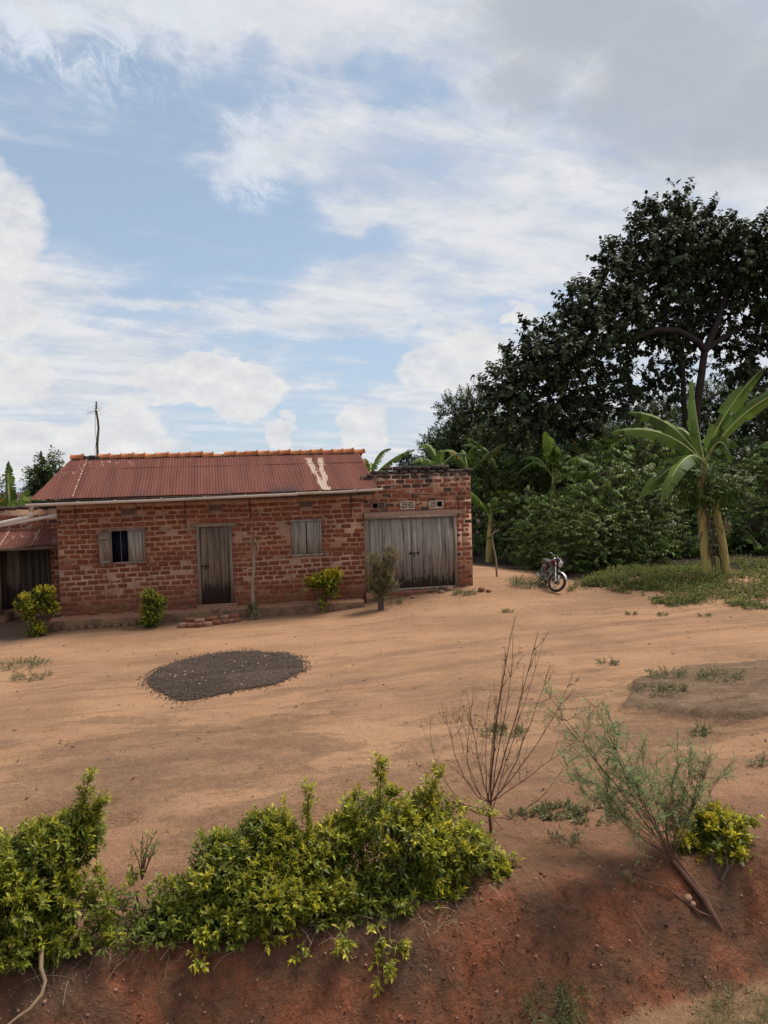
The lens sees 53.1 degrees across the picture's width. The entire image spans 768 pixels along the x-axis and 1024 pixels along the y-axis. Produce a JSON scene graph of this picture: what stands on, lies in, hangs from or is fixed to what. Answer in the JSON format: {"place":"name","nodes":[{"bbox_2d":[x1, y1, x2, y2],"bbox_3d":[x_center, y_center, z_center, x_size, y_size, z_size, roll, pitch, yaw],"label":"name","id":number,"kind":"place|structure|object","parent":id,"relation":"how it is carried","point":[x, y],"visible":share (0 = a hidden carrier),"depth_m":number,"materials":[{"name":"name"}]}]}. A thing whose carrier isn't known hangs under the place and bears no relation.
{"place":"outdoors","nodes":[
{"label":"outdoors","id":0,"kind":"place"},
{"bbox_2d":[0,557,766,860],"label":"leaf litter","id":1,"kind":"object","parent":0,"point":[414,687],"visible":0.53,"depth_m":12.03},
{"bbox_2d":[0,474,767,1023],"bbox_3d":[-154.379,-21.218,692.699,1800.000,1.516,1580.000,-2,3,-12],"label":"ground","id":2,"kind":"structure","parent":0,"point":[446,640],"depth_m":9.03,"materials":[{"name":"soil"}]},
{"bbox_2d":[0,474,5,499],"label":"woodland tree","id":3,"kind":"object","parent":2,"relation":"on","point":[1,487],"visible":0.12,"depth_m":37.09,"materials":[{"name":"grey plant"}]},
{"bbox_2d":[0,461,44,506],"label":"banana plant","id":4,"kind":"object","parent":2,"relation":"on","point":[10,499],"visible":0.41,"depth_m":25.67,"materials":[{"name":"green plant"}]},
{"bbox_2d":[0,655,52,670],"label":"weed","id":5,"kind":"object","parent":2,"relation":"on","point":[30,660],"visible":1,"depth_m":15.01,"materials":[{"name":"green plant"}]},
{"bbox_2d":[0,505,60,622],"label":"brick outbuilding","id":6,"kind":"structure","parent":2,"relation":"on","point":[29,559],"depth_m":20.82,"materials":[{"name":"brick"}]},
{"bbox_2d":[1,545,51,609],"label":"door","id":7,"kind":"structure","parent":6,"relation":"in","point":[22,570],"depth_m":20.87,"materials":[{"name":"wood"}]},
{"bbox_2d":[9,670,52,681],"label":"weed","id":8,"kind":"object","parent":2,"relation":"on","point":[23,675],"visible":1,"depth_m":14.12,"materials":[{"name":"green plant"}]},
{"bbox_2d":[13,584,61,636],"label":"topiary shrub","id":9,"kind":"object","parent":2,"relation":"on","point":[31,604],"visible":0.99,"depth_m":18.10,"materials":[{"name":"green plant"}]},
{"bbox_2d":[17,445,65,503],"bbox_3d":[-15.102,-0.188,34.470,3.022,5.643,3.254,-2,3,-12],"label":"woodland tree","id":10,"kind":"object","parent":2,"relation":"on","point":[41,478],"visible":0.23,"depth_m":34.05,"materials":[{"name":"green plant"}]},
{"bbox_2d":[0,764,112,975],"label":"hedge shrub","id":11,"kind":"object","parent":2,"relation":"on","point":[40,887],"visible":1,"depth_m":5.73,"materials":[{"name":"green plant"}]},
{"bbox_2d":[8,950,46,1023],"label":"bare root","id":12,"kind":"object","parent":11,"relation":"hanging from","point":[43,976],"visible":1,"depth_m":5.28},
{"bbox_2d":[127,827,159,879],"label":"seedling shrub","id":13,"kind":"object","parent":2,"relation":"on","point":[145,855],"visible":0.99,"depth_m":6.03,"materials":[{"name":"green plant"}]},
{"bbox_2d":[75,860,214,960],"bbox_3d":[-1.812,3.017,5.983,1.123,0.737,0.853,-2,3,-12],"label":"hedge shrub","id":14,"kind":"object","parent":2,"relation":"on","point":[156,914],"visible":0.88,"depth_m":5.85,"materials":[{"name":"green plant"}]},
{"bbox_2d":[138,586,167,627],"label":"yard shrub","id":15,"kind":"object","parent":2,"relation":"on","point":[150,613],"visible":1,"depth_m":18.65,"materials":[{"name":"green plant"}]},
{"bbox_2d":[0,448,382,631],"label":"brick house","id":16,"kind":"structure","parent":2,"relation":"on","point":[174,528],"depth_m":20.00,"materials":[{"name":"brick"}]},
{"bbox_2d":[88,401,101,498],"bbox_3d":[-7.992,-0.183,21.520,0.169,5.805,0.572,0,3,39],"label":"tv aerial","id":17,"kind":"object","parent":16,"relation":"attached to","point":[98,430],"visible":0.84,"depth_m":21.43,"materials":[{"name":"grey"}]},
{"bbox_2d":[98,528,146,565],"bbox_3d":[-6.624,0.876,19.498,1.147,0.920,0.214,-3,3,-18],"label":"window","id":18,"kind":"structure","parent":16,"relation":"in","point":[118,546],"depth_m":19.52,"materials":[{"name":"wood"}]},
{"bbox_2d":[192,523,234,604],"bbox_3d":[-4.406,1.377,20.029,1.100,2.162,0.147,-2,3,-12],"label":"door","id":19,"kind":"structure","parent":16,"relation":"in","point":[213,542],"depth_m":20.01,"materials":[{"name":"wood"}]},
{"bbox_2d":[289,519,322,556],"bbox_3d":[-2.081,0.681,20.518,0.880,0.970,0.136,-2,3,-12],"label":"window","id":20,"kind":"structure","parent":16,"relation":"in","point":[306,534],"depth_m":20.49,"materials":[{"name":"grey wood"}]},
{"bbox_2d":[203,621,212,626],"bbox_3d":[-4.292,2.729,18.681,0.238,0.122,0.166,-2,3,-12],"label":"loose brick","id":21,"kind":"object","parent":2,"relation":"on","point":[207,624],"visible":1,"depth_m":18.62,"materials":[{"name":"brick"}]},
{"bbox_2d":[136,647,316,705],"bbox_3d":[-2.901,2.911,14.114,3.531,0.131,3.240,-4,3,-42],"label":"drying coffee","id":22,"kind":"object","parent":2,"relation":"on","point":[203,676],"visible":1,"depth_m":13.78,"materials":[{"name":"grey food"}]},
{"bbox_2d":[239,531,265,619],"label":"dry yucca","id":23,"kind":"object","parent":2,"relation":"on","point":[253,611],"visible":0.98,"depth_m":19.38,"materials":[{"name":"brown plant"}]},
{"bbox_2d":[1,883,504,1003],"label":"dry straw","id":24,"kind":"object","parent":2,"relation":"on","point":[271,943],"visible":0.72,"depth_m":5.86,"materials":[{"name":"plant"}]},
{"bbox_2d":[160,776,357,974],"bbox_3d":[-0.985,2.838,6.146,1.601,1.179,1.094,-2,3,-12],"label":"hedge shrub","id":25,"kind":"object","parent":2,"relation":"on","point":[252,870],"visible":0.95,"depth_m":6.04,"materials":[{"name":"green plant"}]},
{"bbox_2d":[302,567,342,612],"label":"golden shrub","id":26,"kind":"object","parent":2,"relation":"on","point":[327,580],"visible":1,"depth_m":19.99,"materials":[{"name":"green plant"}]},
{"bbox_2d":[362,542,401,610],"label":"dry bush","id":27,"kind":"object","parent":2,"relation":"on","point":[381,575],"visible":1,"depth_m":19.72,"materials":[{"name":"green plant"}]},
{"bbox_2d":[0,646,767,1023],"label":"pebbles","id":28,"kind":"object","parent":2,"relation":"on","point":[448,916],"visible":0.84,"depth_m":6.24,"materials":[{"name":"stone"}]},
{"bbox_2d":[1,708,767,1023],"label":"earth clods","id":29,"kind":"object","parent":2,"relation":"on","point":[454,935],"visible":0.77,"depth_m":6.15,"materials":[{"name":"soil"}]},
{"bbox_2d":[363,448,414,472],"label":"banana plant","id":30,"kind":"object","parent":2,"relation":"on","point":[373,466],"visible":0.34,"depth_m":29.50,"materials":[{"name":"green plant"}]},
{"bbox_2d":[385,596,404,604],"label":"weed","id":31,"kind":"object","parent":2,"relation":"on","point":[400,601],"visible":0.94,"depth_m":20.36,"materials":[{"name":"green plant"}]},
{"bbox_2d":[31,838,767,1023],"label":"rootlets","id":32,"kind":"object","parent":2,"relation":"on","point":[458,962],"visible":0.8,"depth_m":5.99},
{"bbox_2d":[392,449,418,469],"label":"tree","id":33,"kind":"object","parent":2,"relation":"on","point":[408,458],"visible":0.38,"depth_m":153.78,"materials":[{"name":"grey plant"}]},
{"bbox_2d":[305,751,524,997],"bbox_3d":[0.235,2.811,6.562,2.035,1.604,1.148,-4,3,-37],"label":"hedge shrub","id":34,"kind":"object","parent":2,"relation":"on","point":[427,856],"visible":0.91,"depth_m":6.41,"materials":[{"name":"green plant"}]},
{"bbox_2d":[361,465,472,602],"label":"brick garage","id":35,"kind":"structure","parent":2,"relation":"on","point":[419,517],"depth_m":21.18,"materials":[{"name":"brick"}]},
{"bbox_2d":[364,514,457,592],"bbox_3d":[0.764,1.207,21.175,2.645,2.213,0.150,-2,3,-12],"label":"double door","id":36,"kind":"structure","parent":35,"relation":"in","point":[426,545],"depth_m":21.19,"materials":[{"name":"wood"}]},
{"bbox_2d":[416,419,457,466],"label":"woodland tree","id":37,"kind":"object","parent":2,"relation":"on","point":[428,439],"visible":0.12,"depth_m":45.54,"materials":[{"name":"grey plant"}]},
{"bbox_2d":[410,444,480,466],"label":"banana plant","id":38,"kind":"object","parent":2,"relation":"on","point":[438,457],"visible":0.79,"depth_m":31.02,"materials":[{"name":"green plant"}]},
{"bbox_2d":[431,381,499,533],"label":"woodland tree","id":39,"kind":"object","parent":2,"relation":"on","point":[463,420],"visible":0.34,"depth_m":41.20,"materials":[{"name":"green plant"}]},
{"bbox_2d":[451,588,479,594],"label":"weed","id":40,"kind":"object","parent":2,"relation":"on","point":[459,591],"visible":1,"depth_m":20.67,"materials":[{"name":"green plant"}]},
{"bbox_2d":[442,442,507,472],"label":"banana plant","id":41,"kind":"object","parent":2,"relation":"on","point":[466,463],"visible":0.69,"depth_m":31.72,"materials":[{"name":"green plant"}]},
{"bbox_2d":[471,492,514,562],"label":"banana plant","id":42,"kind":"object","parent":2,"relation":"on","point":[475,499],"visible":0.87,"depth_m":28.49,"materials":[{"name":"green plant"}]},
{"bbox_2d":[491,530,498,576],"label":"dry stalk","id":43,"kind":"object","parent":2,"relation":"on","point":[496,569],"visible":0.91,"depth_m":23.14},
{"bbox_2d":[470,470,522,554],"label":"coffee bush","id":44,"kind":"object","parent":2,"relation":"on","point":[497,484],"visible":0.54,"depth_m":31.35,"materials":[{"name":"green plant"}]},
{"bbox_2d":[416,616,578,832],"bbox_3d":[1.173,2.232,7.493,1.787,2.538,0.681,-2,3,-12],"label":"bare bush","id":45,"kind":"object","parent":2,"relation":"on","point":[491,800],"visible":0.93,"depth_m":7.45,"materials":[{"name":"brown plant"}]},
{"bbox_2d":[463,438,533,546],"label":"banana plant","id":46,"kind":"object","parent":2,"relation":"on","point":[474,443],"visible":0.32,"depth_m":33.14,"materials":[{"name":"green plant"}]},
{"bbox_2d":[460,405,542,519],"bbox_3d":[5.866,-1.782,37.004,4.317,6.752,4.549,-2,3,-12],"label":"woodland tree","id":47,"kind":"object","parent":2,"relation":"on","point":[488,439],"visible":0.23,"depth_m":36.34,"materials":[{"name":"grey plant"}]},
{"bbox_2d":[480,722,527,737],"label":"weed","id":48,"kind":"object","parent":2,"relation":"on","point":[522,731],"visible":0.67,"depth_m":10.29,"materials":[{"name":"green plant"}]},
{"bbox_2d":[481,485,551,564],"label":"coffee bush","id":49,"kind":"object","parent":2,"relation":"on","point":[502,510],"visible":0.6,"depth_m":28.20,"materials":[{"name":"green plant"}]},
{"bbox_2d":[508,805,531,819],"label":"weed","id":50,"kind":"object","parent":2,"relation":"on","point":[518,809],"visible":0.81,"depth_m":7.82,"materials":[{"name":"green plant"}]},
{"bbox_2d":[505,574,547,587],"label":"weed","id":51,"kind":"object","parent":2,"relation":"on","point":[531,583],"visible":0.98,"depth_m":21.43,"materials":[{"name":"green plant"}]},
{"bbox_2d":[507,515,556,569],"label":"coffee bush","id":52,"kind":"object","parent":2,"relation":"on","point":[523,524],"visible":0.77,"depth_m":26.20,"materials":[{"name":"green plant"}]},
{"bbox_2d":[493,453,579,547],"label":"coffee bush","id":53,"kind":"object","parent":2,"relation":"on","point":[525,483],"visible":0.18,"depth_m":32.39,"materials":[{"name":"green plant"}]},
{"bbox_2d":[505,397,585,507],"bbox_3d":[8.071,-2.288,39.351,5.130,7.429,5.545,-2,3,-12],"label":"woodland tree","id":54,"kind":"object","parent":2,"relation":"on","point":[539,426],"visible":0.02,"depth_m":39.15,"materials":[{"name":"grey plant"}]},
{"bbox_2d":[517,490,581,571],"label":"coffee bush","id":55,"kind":"object","parent":2,"relation":"on","point":[551,506],"visible":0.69,"depth_m":25.88,"materials":[{"name":"green plant"}]},
{"bbox_2d":[518,974,582,1023],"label":"weed","id":56,"kind":"object","parent":2,"relation":"on","point":[544,1018],"visible":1,"depth_m":5.94,"materials":[{"name":"green plant"}]},
{"bbox_2d":[536,552,567,591],"bbox_3d":[4.671,1.635,21.474,0.664,1.061,1.697,7,2,-5],"label":"motorcycle","id":57,"kind":"object","parent":2,"relation":"on","point":[551,573],"visible":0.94,"depth_m":21.07,"materials":[{"name":"metal"}]},
{"bbox_2d":[529,797,581,820],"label":"weed","id":58,"kind":"object","parent":2,"relation":"on","point":[544,808],"visible":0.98,"depth_m":7.84,"materials":[{"name":"green plant"}]},
{"bbox_2d":[515,432,600,551],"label":"banana plant","id":59,"kind":"object","parent":2,"relation":"on","point":[550,450],"visible":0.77,"depth_m":29.27,"materials":[{"name":"green plant"}]},
{"bbox_2d":[547,824,584,844],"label":"weed","id":60,"kind":"object","parent":2,"relation":"on","point":[557,834],"visible":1,"depth_m":7.27,"materials":[{"name":"green plant"}]},
{"bbox_2d":[547,974,594,1023],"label":"weed","id":61,"kind":"object","parent":2,"relation":"on","point":[577,1009],"visible":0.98,"depth_m":5.97,"materials":[{"name":"green plant"}]},
{"bbox_2d":[522,443,621,558],"bbox_3d":[7.389,-0.315,30.007,4.022,4.811,3.936,0,3,32],"label":"coffee bush","id":62,"kind":"object","parent":2,"relation":"on","point":[588,457],"visible":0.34,"depth_m":29.17,"materials":[{"name":"green plant"}]},
{"bbox_2d":[540,516,604,572],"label":"coffee bush","id":63,"kind":"object","parent":2,"relation":"on","point":[566,565],"visible":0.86,"depth_m":24.67,"materials":[{"name":"green plant"}]},
{"bbox_2d":[565,801,616,824],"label":"weed","id":64,"kind":"object","parent":2,"relation":"on","point":[585,818],"visible":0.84,"depth_m":7.68,"materials":[{"name":"green plant"}]},
{"bbox_2d":[547,391,635,500],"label":"woodland tree","id":65,"kind":"object","parent":2,"relation":"on","point":[613,428],"visible":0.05,"depth_m":40.67,"materials":[{"name":"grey plant"}]},
{"bbox_2d":[567,510,632,571],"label":"coffee bush","id":66,"kind":"object","parent":2,"relation":"on","point":[600,524],"visible":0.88,"depth_m":24.48,"materials":[{"name":"green plant"}]},
{"bbox_2d":[547,457,654,565],"bbox_3d":[7.477,0.056,26.521,3.625,4.005,3.700,-1,3,20],"label":"coffee bush","id":67,"kind":"object","parent":2,"relation":"on","point":[584,490],"visible":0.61,"depth_m":25.82,"materials":[{"name":"green plant"}]},
{"bbox_2d":[561,419,642,450],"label":"banana plant","id":68,"kind":"object","parent":2,"relation":"on","point":[634,424],"visible":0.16,"depth_m":33.48,"materials":[{"name":"green plant"}]},
{"bbox_2d":[595,657,619,664],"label":"weed","id":69,"kind":"object","parent":2,"relation":"on","point":[611,661],"visible":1,"depth_m":13.77,"materials":[{"name":"green plant"}]},
{"bbox_2d":[470,177,767,531],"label":"spreading tree","id":70,"kind":"object","parent":2,"relation":"on","point":[700,272],"visible":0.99,"depth_m":33.52,"materials":[{"name":"green plant"}]},
{"bbox_2d":[471,422,767,564],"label":"undergrowth","id":71,"kind":"object","parent":2,"relation":"on","point":[739,442],"visible":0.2,"depth_m":31.67,"materials":[{"name":"green plant"}]},
{"bbox_2d":[568,439,672,548],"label":"coffee bush","id":72,"kind":"object","parent":2,"relation":"on","point":[632,458],"visible":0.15,"depth_m":29.26,"materials":[{"name":"green plant"}]},
{"bbox_2d":[597,498,660,567],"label":"coffee bush","id":73,"kind":"object","parent":2,"relation":"on","point":[622,512],"visible":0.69,"depth_m":24.82,"materials":[{"name":"green plant"}]},
{"bbox_2d":[523,673,742,929],"bbox_3d":[2.295,2.448,7.048,2.423,2.292,1.271,-2,3,-12],"label":"feathery shrub","id":74,"kind":"object","parent":2,"relation":"on","point":[607,797],"visible":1,"depth_m":6.78,"materials":[{"name":"green plant"}]},
{"bbox_2d":[587,422,687,557],"bbox_3d":[9.598,-0.621,29.031,3.776,5.430,3.913,0,3,35],"label":"coffee bush","id":75,"kind":"object","parent":2,"relation":"on","point":[619,440],"visible":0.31,"depth_m":28.69,"materials":[{"name":"green plant"}]},
{"bbox_2d":[598,392,680,490],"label":"woodland tree","id":76,"kind":"object","parent":2,"relation":"on","point":[627,422],"visible":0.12,"depth_m":42.23,"materials":[{"name":"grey plant"}]},
{"bbox_2d":[594,461,688,566],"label":"coffee bush","id":77,"kind":"object","parent":2,"relation":"on","point":[638,480],"visible":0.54,"depth_m":25.53,"materials":[{"name":"green plant"}]},
{"bbox_2d":[625,678,681,695],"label":"weed","id":78,"kind":"object","parent":2,"relation":"on","point":[659,688],"visible":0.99,"depth_m":11.56,"materials":[{"name":"green plant"}]},
{"bbox_2d":[566,554,767,609],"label":"ground cover","id":79,"kind":"object","parent":2,"relation":"on","point":[663,575],"visible":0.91,"depth_m":21.50,"materials":[{"name":"green plant"}]},
{"bbox_2d":[638,490,698,558],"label":"coffee bush","id":80,"kind":"object","parent":2,"relation":"on","point":[679,535],"visible":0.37,"depth_m":27.68,"materials":[{"name":"green plant"}]},
{"bbox_2d":[644,665,692,678],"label":"weed","id":81,"kind":"object","parent":2,"relation":"on","point":[665,671],"visible":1,"depth_m":12.34,"materials":[{"name":"green plant"}]},
{"bbox_2d":[658,681,688,692],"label":"weed","id":82,"kind":"object","parent":2,"relation":"on","point":[684,685],"visible":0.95,"depth_m":11.53,"materials":[{"name":"green plant"}]},
{"bbox_2d":[659,314,702,517],"bbox_3d":[13.818,-3.890,35.615,1.906,10.606,2.258,-2,3,-12],"label":"slim tree","id":83,"kind":"object","parent":2,"relation":"on","point":[679,341],"visible":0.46,"depth_m":35.45,"materials":[{"name":"green plant"}]},
{"bbox_2d":[666,539,699,556],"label":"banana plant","id":84,"kind":"object","parent":2,"relation":"on","point":[694,550],"visible":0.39,"depth_m":27.98,"materials":[{"name":"green plant"}]},
{"bbox_2d":[639,456,729,556],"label":"coffee bush","id":85,"kind":"object","parent":2,"relation":"on","point":[677,522],"visible":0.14,"depth_m":28.39,"materials":[{"name":"green plant"}]},
{"bbox_2d":[684,894,691,901],"bbox_3d":[2.610,3.316,6.599,0.066,0.046,0.089,0,3,29],"label":"stone","id":86,"kind":"object","parent":2,"relation":"on","point":[687,897],"visible":1,"depth_m":6.57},
{"bbox_2d":[611,367,767,576],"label":"banana plant","id":87,"kind":"object","parent":2,"relation":"on","point":[690,447],"visible":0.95,"depth_m":22.35,"materials":[{"name":"green plant"}]},
{"bbox_2d":[648,377,742,474],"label":"woodland tree","id":88,"kind":"object","parent":2,"relation":"on","point":[706,405],"visible":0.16,"depth_m":44.93,"materials":[{"name":"green plant"}]},
{"bbox_2d":[687,723,711,735],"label":"weed","id":89,"kind":"object","parent":2,"relation":"on","point":[695,731],"visible":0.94,"depth_m":10.07,"materials":[{"name":"green plant"}]},
{"bbox_2d":[662,454,743,534],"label":"coffee bush","id":90,"kind":"object","parent":2,"relation":"on","point":[693,512],"visible":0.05,"depth_m":32.46,"materials":[{"name":"green plant"}]},
{"bbox_2d":[655,450,767,574],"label":"tree","id":91,"kind":"object","parent":2,"relation":"on","point":[691,494],"visible":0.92,"depth_m":22.22,"materials":[{"name":"green plant"}]},
{"bbox_2d":[696,720,729,736],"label":"weed","id":92,"kind":"object","parent":2,"relation":"on","point":[711,729],"visible":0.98,"depth_m":10.05,"materials":[{"name":"green plant"}]},
{"bbox_2d":[666,798,766,880],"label":"golden shrub","id":93,"kind":"object","parent":2,"relation":"on","point":[723,830],"visible":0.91,"depth_m":6.99,"materials":[{"name":"green plant"}]},
{"bbox_2d":[693,665,748,682],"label":"weed","id":94,"kind":"object","parent":2,"relation":"on","point":[700,674],"visible":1,"depth_m":12.12,"materials":[{"name":"green plant"}]},
{"bbox_2d":[687,445,767,546],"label":"coffee bush","id":95,"kind":"object","parent":2,"relation":"on","point":[745,462],"visible":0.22,"depth_m":31.47,"materials":[{"name":"green plant"}]},
{"bbox_2d":[690,976,767,1023],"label":"weed","id":96,"kind":"object","parent":2,"relation":"on","point":[732,1005],"visible":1,"depth_m":6.01,"materials":[{"name":"green plant"}]},
{"bbox_2d":[713,530,752,551],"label":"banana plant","id":97,"kind":"object","parent":2,"relation":"on","point":[749,541],"visible":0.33,"depth_m":28.80,"materials":[{"name":"green plant"}]},
{"bbox_2d":[700,376,767,499],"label":"woodland tree","id":98,"kind":"object","parent":2,"relation":"on","point":[746,429],"visible":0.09,"depth_m":45.09,"materials":[{"name":"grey plant"}]},
{"bbox_2d":[721,496,767,551],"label":"coffee bush","id":99,"kind":"object","parent":2,"relation":"on","point":[758,502],"visible":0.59,"depth_m":28.96,"materials":[{"name":"green plant"}]},
{"bbox_2d":[723,476,767,543],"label":"bare shrub","id":100,"kind":"object","parent":2,"relation":"on","point":[755,523],"visible":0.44,"depth_m":28.93,"materials":[{"name":"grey plant"}]},
{"bbox_2d":[724,462,767,536],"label":"coffee bush","id":101,"kind":"object","parent":2,"relation":"on","point":[764,473],"visible":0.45,"depth_m":30.35,"materials":[{"name":"green plant"}]},
{"bbox_2d":[733,379,767,487],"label":"woodland tree","id":102,"kind":"object","parent":2,"relation":"on","point":[761,417],"visible":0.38,"depth_m":41.99,"materials":[{"name":"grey plant"}]},
{"bbox_2d":[737,527,767,553],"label":"banana plant","id":103,"kind":"object","parent":2,"relation":"on","point":[756,545],"visible":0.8,"depth_m":28.41,"materials":[{"name":"green plant"}]},
{"bbox_2d":[746,751,767,765],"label":"weed","id":104,"kind":"object","parent":2,"relation":"on","point":[762,762],"visible":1,"depth_m":8.99,"materials":[{"name":"green plant"}]},
{"bbox_2d":[754,431,767,449],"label":"banana plant","id":105,"kind":"object","parent":2,"relation":"on","point":[764,445],"visible":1,"depth_m":29.16,"materials":[{"name":"green plant"}]},
{"bbox_2d":[0,0,767,492],"label":"sky","id":106,"kind":"structure","parent":0,"point":[226,225],"materials":[{"name":"blue"}]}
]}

